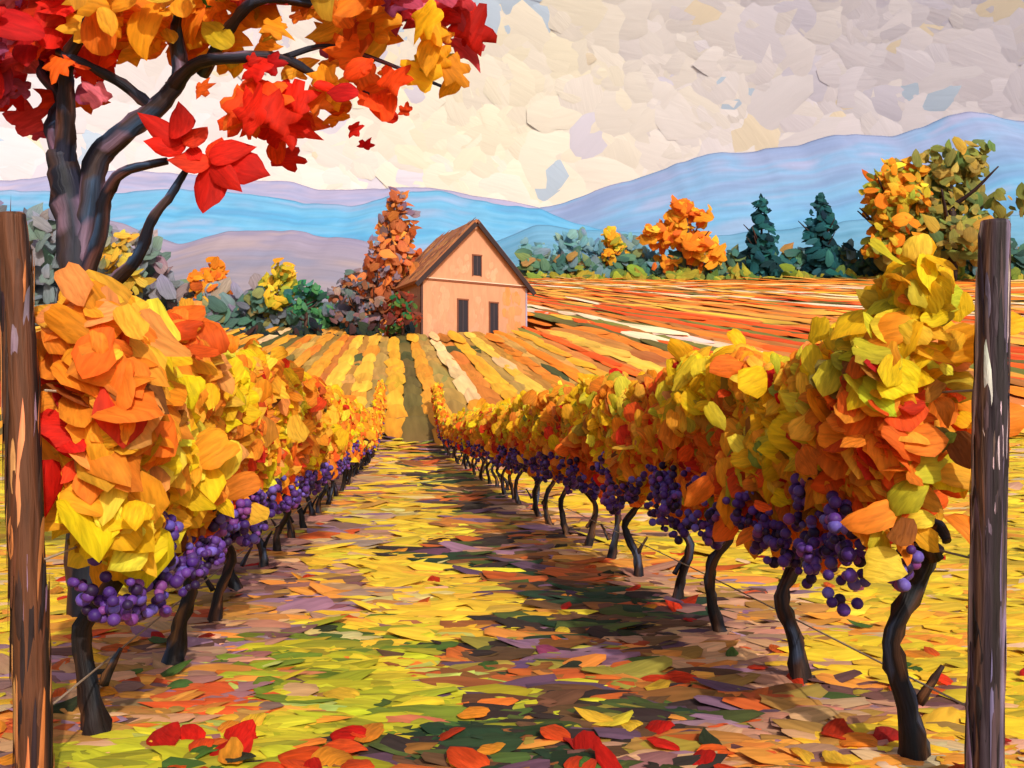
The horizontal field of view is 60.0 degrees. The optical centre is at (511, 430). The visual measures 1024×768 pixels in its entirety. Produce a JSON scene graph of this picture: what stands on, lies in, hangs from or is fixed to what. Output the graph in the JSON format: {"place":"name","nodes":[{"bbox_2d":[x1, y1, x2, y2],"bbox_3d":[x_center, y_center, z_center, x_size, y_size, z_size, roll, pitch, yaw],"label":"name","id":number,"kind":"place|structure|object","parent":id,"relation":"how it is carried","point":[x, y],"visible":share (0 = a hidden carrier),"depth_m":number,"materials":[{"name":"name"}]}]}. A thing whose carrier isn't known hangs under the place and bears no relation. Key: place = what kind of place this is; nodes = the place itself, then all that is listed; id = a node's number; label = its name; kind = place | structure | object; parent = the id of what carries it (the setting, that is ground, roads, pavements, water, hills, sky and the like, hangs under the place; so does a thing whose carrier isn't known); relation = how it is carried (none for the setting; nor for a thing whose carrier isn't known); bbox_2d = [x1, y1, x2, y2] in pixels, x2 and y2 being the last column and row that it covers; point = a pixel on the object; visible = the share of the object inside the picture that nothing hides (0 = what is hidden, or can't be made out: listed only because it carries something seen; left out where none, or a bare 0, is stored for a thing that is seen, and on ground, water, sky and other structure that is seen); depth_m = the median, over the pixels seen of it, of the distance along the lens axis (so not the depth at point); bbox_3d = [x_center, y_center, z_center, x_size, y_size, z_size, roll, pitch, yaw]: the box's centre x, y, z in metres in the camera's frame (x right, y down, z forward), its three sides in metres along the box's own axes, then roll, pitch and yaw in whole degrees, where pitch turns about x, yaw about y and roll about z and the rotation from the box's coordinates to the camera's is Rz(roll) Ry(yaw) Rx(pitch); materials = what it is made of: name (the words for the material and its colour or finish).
{"place":"outdoors","nodes":[
{"label":"outdoors","id":0,"kind":"place"},
{"bbox_2d":[18,211,383,335],"bbox_3d":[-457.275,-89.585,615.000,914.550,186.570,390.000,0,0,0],"label":"hill","id":1,"kind":"structure","parent":0,"point":[324,263],"depth_m":673.66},
{"bbox_2d":[0,170,538,207],"bbox_3d":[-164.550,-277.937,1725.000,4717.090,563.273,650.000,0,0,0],"label":"mountain","id":2,"kind":"structure","parent":0,"point":[147,180],"depth_m":1881.36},
{"bbox_2d":[0,189,602,251],"bbox_3d":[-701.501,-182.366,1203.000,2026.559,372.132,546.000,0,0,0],"label":"mountain","id":3,"kind":"structure","parent":0,"point":[183,218],"depth_m":1308.06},
{"bbox_2d":[327,402,354,500],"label":"grapevine","id":4,"kind":"object","parent":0,"point":[347,424],"visible":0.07,"depth_m":20.38,"materials":[{"name":"yellow plant"}]},
{"bbox_2d":[497,399,522,503],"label":"grapevine","id":5,"kind":"object","parent":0,"point":[503,451],"visible":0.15,"depth_m":19.48,"materials":[{"name":"orange plant"}]},
{"bbox_2d":[0,0,1023,207],"bbox_3d":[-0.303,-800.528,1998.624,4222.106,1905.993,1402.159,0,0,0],"label":"sky","id":6,"kind":"structure","parent":0,"point":[555,102],"depth_m":2440.65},
{"bbox_2d":[0,275,1023,556],"bbox_3d":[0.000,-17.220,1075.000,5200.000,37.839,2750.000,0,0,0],"label":"ground","id":7,"kind":"structure","parent":0,"point":[530,324],"depth_m":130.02,"materials":[{"name":"orange plant"}]},
{"bbox_2d":[0,203,54,767],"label":"wooden post","id":8,"kind":"object","parent":7,"relation":"on","point":[30,671],"visible":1,"depth_m":4.06,"materials":[{"name":"brown wood"}]},
{"bbox_2d":[44,389,353,704],"bbox_3d":[-5.624,-0.092,32.050,0.012,2.864,56.329,0,0,-7],"label":"trellis wire","id":9,"kind":"object","parent":8,"relation":"attached to","point":[107,659],"visible":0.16,"depth_m":4.88,"materials":[{"name":"grey metal"}]},
{"bbox_2d":[0,262,207,735],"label":"grapevine","id":10,"kind":"object","parent":7,"relation":"on","point":[122,472],"visible":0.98,"depth_m":4.37,"materials":[{"name":"orange plant"}]},
{"bbox_2d":[99,229,156,295],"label":"autumn tree","id":11,"kind":"object","parent":7,"relation":"on","point":[116,254],"visible":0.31,"depth_m":124.25,"materials":[{"name":"yellow plant"}]},
{"bbox_2d":[0,200,261,325],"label":"distant trees","id":12,"kind":"object","parent":7,"relation":"on","point":[167,290],"visible":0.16,"depth_m":127.28,"materials":[{"name":"grey plant"}]},
{"bbox_2d":[187,256,232,301],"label":"autumn tree","id":13,"kind":"object","parent":7,"relation":"on","point":[215,270],"visible":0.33,"depth_m":126.98,"materials":[{"name":"orange plant"}]},
{"bbox_2d":[161,298,269,665],"bbox_3d":[-2.343,0.414,6.298,1.139,2.721,1.639,0,0,0],"label":"grapevine","id":14,"kind":"object","parent":7,"relation":"on","point":[214,512],"visible":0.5,"depth_m":6.07,"materials":[{"name":"orange plant"}]},
{"bbox_2d":[194,301,272,622],"bbox_3d":[-2.526,0.354,7.804,0.962,2.832,1.707,0,0,0],"label":"grapevine","id":15,"kind":"object","parent":7,"relation":"on","point":[243,414],"visible":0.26,"depth_m":7.52,"materials":[{"name":"yellow plant"}]},
{"bbox_2d":[0,0,496,616],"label":"maple tree","id":16,"kind":"object","parent":7,"relation":"on","point":[56,46],"visible":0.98,"depth_m":7.78,"materials":[{"name":"red plant"}]},
{"bbox_2d":[224,338,309,591],"bbox_3d":[-2.707,0.381,9.179,0.962,2.809,1.649,0,0,0],"label":"grapevine","id":17,"kind":"object","parent":7,"relation":"on","point":[255,359],"visible":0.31,"depth_m":9.14,"materials":[{"name":"yellow plant"}]},
{"bbox_2d":[177,286,369,331],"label":"distant trees","id":18,"kind":"object","parent":7,"relation":"on","point":[250,309],"visible":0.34,"depth_m":119.79,"materials":[{"name":"green plant"}]},
{"bbox_2d":[258,257,297,325],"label":"autumn tree","id":19,"kind":"object","parent":7,"relation":"on","point":[282,277],"visible":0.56,"depth_m":120.72,"materials":[{"name":"yellow plant"}]},
{"bbox_2d":[251,358,312,567],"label":"grapevine","id":20,"kind":"object","parent":7,"relation":"on","point":[285,409],"visible":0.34,"depth_m":10.31,"materials":[{"name":"orange plant"}]},
{"bbox_2d":[271,360,319,550],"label":"grapevine","id":21,"kind":"object","parent":7,"relation":"on","point":[308,448],"visible":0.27,"depth_m":11.94,"materials":[{"name":"orange plant"}]},
{"bbox_2d":[283,371,327,537],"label":"grapevine","id":22,"kind":"object","parent":7,"relation":"on","point":[315,401],"visible":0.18,"depth_m":13.06,"materials":[{"name":"orange plant"}]},
{"bbox_2d":[283,279,334,328],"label":"autumn tree","id":23,"kind":"object","parent":7,"relation":"on","point":[312,290],"visible":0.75,"depth_m":119.14,"materials":[{"name":"green plant"}]},
{"bbox_2d":[297,377,333,527],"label":"grapevine","id":24,"kind":"object","parent":7,"relation":"on","point":[324,432],"visible":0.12,"depth_m":14.62,"materials":[{"name":"yellow plant"}]},
{"bbox_2d":[305,375,343,515],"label":"grapevine","id":25,"kind":"object","parent":7,"relation":"on","point":[329,410],"visible":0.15,"depth_m":15.96,"materials":[{"name":"yellow plant"}]},
{"bbox_2d":[239,317,414,338],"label":"hedge","id":26,"kind":"object","parent":7,"relation":"on","point":[362,328],"visible":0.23,"depth_m":111.53,"materials":[{"name":"green plant"}]},
{"bbox_2d":[315,385,348,513],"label":"grapevine","id":27,"kind":"object","parent":7,"relation":"on","point":[340,437],"visible":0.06,"depth_m":17.46,"materials":[{"name":"yellow plant"}]},
{"bbox_2d":[325,384,350,504],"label":"grapevine","id":28,"kind":"object","parent":7,"relation":"on","point":[337,390],"visible":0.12,"depth_m":19.07,"materials":[{"name":"yellow plant"}]},
{"bbox_2d":[327,268,385,326],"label":"autumn tree","id":29,"kind":"object","parent":7,"relation":"on","point":[349,297],"visible":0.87,"depth_m":114.72,"materials":[{"name":"grey plant"}]},
{"bbox_2d":[330,379,387,495],"bbox_3d":[-7.157,-1.034,44.536,1.447,5.636,47.444,0,0,-7],"label":"grapevine row","id":30,"kind":"object","parent":7,"relation":"on","point":[367,425],"visible":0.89,"depth_m":30.02,"materials":[{"name":"plant"}]},
{"bbox_2d":[342,234,403,331],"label":"autumn tree","id":31,"kind":"object","parent":7,"relation":"on","point":[370,268],"visible":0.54,"depth_m":115.33,"materials":[{"name":"brown plant"}]},
{"bbox_2d":[363,186,421,334],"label":"autumn tree","id":32,"kind":"object","parent":7,"relation":"on","point":[392,226],"visible":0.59,"depth_m":116.43,"materials":[{"name":"orange plant"}]},
{"bbox_2d":[378,290,422,336],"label":"bush","id":33,"kind":"object","parent":7,"relation":"on","point":[400,310],"visible":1,"depth_m":108.17,"materials":[{"name":"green plant"}]},
{"bbox_2d":[407,224,421,266],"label":"autumn tree","id":34,"kind":"object","parent":7,"relation":"on","point":[418,252],"visible":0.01,"depth_m":124.66,"materials":[{"name":"orange plant"}]},
{"bbox_2d":[393,217,535,337],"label":"farmhouse","id":35,"kind":"object","parent":7,"relation":"on","point":[468,277],"visible":0.82,"depth_m":113.34,"materials":[{"name":"paint"}]},
{"bbox_2d":[457,300,457,332],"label":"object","id":36,"kind":"structure","parent":35,"relation":"in","point":[457,300],"depth_m":112.16,"materials":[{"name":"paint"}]},
{"bbox_2d":[489,303,489,332],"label":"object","id":37,"kind":"structure","parent":35,"relation":"in","point":[489,303],"depth_m":114.29,"materials":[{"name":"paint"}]},
{"bbox_2d":[430,382,515,498],"bbox_3d":[-2.798,-0.943,44.074,1.301,5.458,48.393,0,0,-7],"label":"grapevine row","id":38,"kind":"object","parent":7,"relation":"on","point":[476,433],"visible":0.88,"depth_m":27.55,"materials":[{"name":"yellow plant"}]},
{"bbox_2d":[0,417,1023,767],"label":"grass","id":39,"kind":"structure","parent":7,"relation":"on","point":[406,663],"depth_m":6.84,"materials":[{"name":"yellow plant"}]},
{"bbox_2d":[0,528,1023,767],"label":"fallen leaves","id":40,"kind":"object","parent":7,"relation":"on","point":[235,747],"visible":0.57,"depth_m":4.78,"materials":[{"name":"red plant"}]},
{"bbox_2d":[505,390,539,509],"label":"grapevine","id":41,"kind":"object","parent":7,"relation":"on","point":[518,410],"visible":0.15,"depth_m":18.25,"materials":[{"name":"orange plant"}]},
{"bbox_2d":[513,404,542,516],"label":"grapevine","id":42,"kind":"object","parent":7,"relation":"on","point":[522,424],"visible":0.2,"depth_m":17.01,"materials":[{"name":"orange plant"}]},
{"bbox_2d":[516,389,555,524],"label":"grapevine","id":43,"kind":"object","parent":7,"relation":"on","point":[538,404],"visible":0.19,"depth_m":15.54,"materials":[{"name":"orange plant"}]},
{"bbox_2d":[532,380,572,534],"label":"grapevine","id":44,"kind":"object","parent":7,"relation":"on","point":[546,435],"visible":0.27,"depth_m":14.05,"materials":[{"name":"orange plant"}]},
{"bbox_2d":[548,386,598,545],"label":"grapevine","id":45,"kind":"object","parent":7,"relation":"on","point":[558,467],"visible":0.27,"depth_m":12.79,"materials":[{"name":"orange plant"}]},
{"bbox_2d":[516,226,659,266],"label":"distant trees","id":46,"kind":"object","parent":7,"relation":"on","point":[568,241],"visible":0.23,"depth_m":222.97,"materials":[{"name":"green plant"}]},
{"bbox_2d":[554,367,633,558],"bbox_3d":[1.265,0.495,11.438,1.099,2.554,1.701,0,0,-17],"label":"grapevine","id":47,"kind":"object","parent":7,"relation":"on","point":[574,448],"visible":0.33,"depth_m":11.52,"materials":[{"name":"orange plant"}]},
{"bbox_2d":[592,226,630,269],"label":"autumn tree","id":48,"kind":"object","parent":7,"relation":"on","point":[614,244],"visible":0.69,"depth_m":213.67,"materials":[{"name":"yellow plant"}]},
{"bbox_2d":[586,371,659,576],"bbox_3d":[1.337,0.530,10.052,0.858,2.465,1.708,0,0,-4],"label":"grapevine","id":49,"kind":"object","parent":7,"relation":"on","point":[613,399],"visible":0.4,"depth_m":10.10,"materials":[{"name":"yellow plant"}]},
{"bbox_2d":[607,338,694,599],"bbox_3d":[1.483,0.466,8.605,0.995,2.619,1.568,0,0,0],"label":"grapevine","id":50,"kind":"object","parent":7,"relation":"on","point":[639,446],"visible":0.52,"depth_m":8.58,"materials":[{"name":"orange plant"}]},
{"bbox_2d":[636,195,726,274],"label":"autumn tree","id":51,"kind":"object","parent":7,"relation":"on","point":[695,247],"visible":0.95,"depth_m":211.67,"materials":[{"name":"orange plant"}]},
{"bbox_2d":[646,328,781,632],"bbox_3d":[1.727,0.476,7.361,1.067,2.618,1.687,0,0,0],"label":"grapevine","id":52,"kind":"object","parent":7,"relation":"on","point":[686,430],"visible":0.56,"depth_m":7.22,"materials":[{"name":"yellow plant"}]},
{"bbox_2d":[683,341,841,683],"bbox_3d":[1.812,0.557,5.897,1.340,2.418,1.583,0,0,15],"label":"grapevine","id":53,"kind":"object","parent":7,"relation":"on","point":[751,484],"visible":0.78,"depth_m":5.86,"materials":[{"name":"yellow plant"}]},
{"bbox_2d":[735,193,793,279],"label":"pine tree","id":54,"kind":"object","parent":7,"relation":"on","point":[762,248],"visible":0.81,"depth_m":211.73,"materials":[{"name":"green plant"}]},
{"bbox_2d":[514,238,1023,278],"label":"distant trees","id":55,"kind":"object","parent":7,"relation":"on","point":[564,263],"visible":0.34,"depth_m":213.57,"materials":[{"name":"green plant"}]},
{"bbox_2d":[526,262,1023,281],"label":"grass verge","id":56,"kind":"object","parent":7,"relation":"on","point":[635,272],"depth_m":207.79,"materials":[{"name":"plant"}]},
{"bbox_2d":[790,192,859,278],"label":"pine tree","id":57,"kind":"object","parent":7,"relation":"on","point":[823,256],"visible":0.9,"depth_m":211.29,"materials":[{"name":"green plant"}]},
{"bbox_2d":[857,156,933,258],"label":"autumn tree","id":58,"kind":"object","parent":7,"relation":"on","point":[891,193],"visible":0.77,"depth_m":201.36,"materials":[{"name":"orange plant"}]},
{"bbox_2d":[780,233,1023,760],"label":"grapevine","id":59,"kind":"object","parent":7,"relation":"on","point":[880,462],"visible":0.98,"depth_m":4.40,"materials":[{"name":"yellow plant"}]},
{"bbox_2d":[871,136,1023,280],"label":"autumn tree","id":60,"kind":"object","parent":7,"relation":"on","point":[950,228],"visible":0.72,"depth_m":201.08,"materials":[{"name":"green plant"}]},
{"bbox_2d":[964,218,1010,767],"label":"wooden post","id":61,"kind":"object","parent":7,"relation":"on","point":[984,744],"visible":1,"depth_m":4.02,"materials":[{"name":"brown wood"}]},
{"bbox_2d":[475,389,972,705],"bbox_3d":[-1.324,-0.092,32.050,0.012,2.864,56.329,0,0,-7],"label":"trellis wire","id":62,"kind":"object","parent":61,"relation":"attached to","point":[947,552],"visible":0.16,"depth_m":5.31,"materials":[{"name":"grey metal"}]},
{"bbox_2d":[496,215,1023,265],"bbox_3d":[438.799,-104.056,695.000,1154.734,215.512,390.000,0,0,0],"label":"hill","id":63,"kind":"structure","parent":0,"point":[854,230],"depth_m":781.16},
{"bbox_2d":[538,112,1023,234],"bbox_3d":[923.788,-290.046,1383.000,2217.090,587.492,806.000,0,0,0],"label":"mountain","id":64,"kind":"structure","parent":0,"point":[789,183],"depth_m":1516.05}
]}

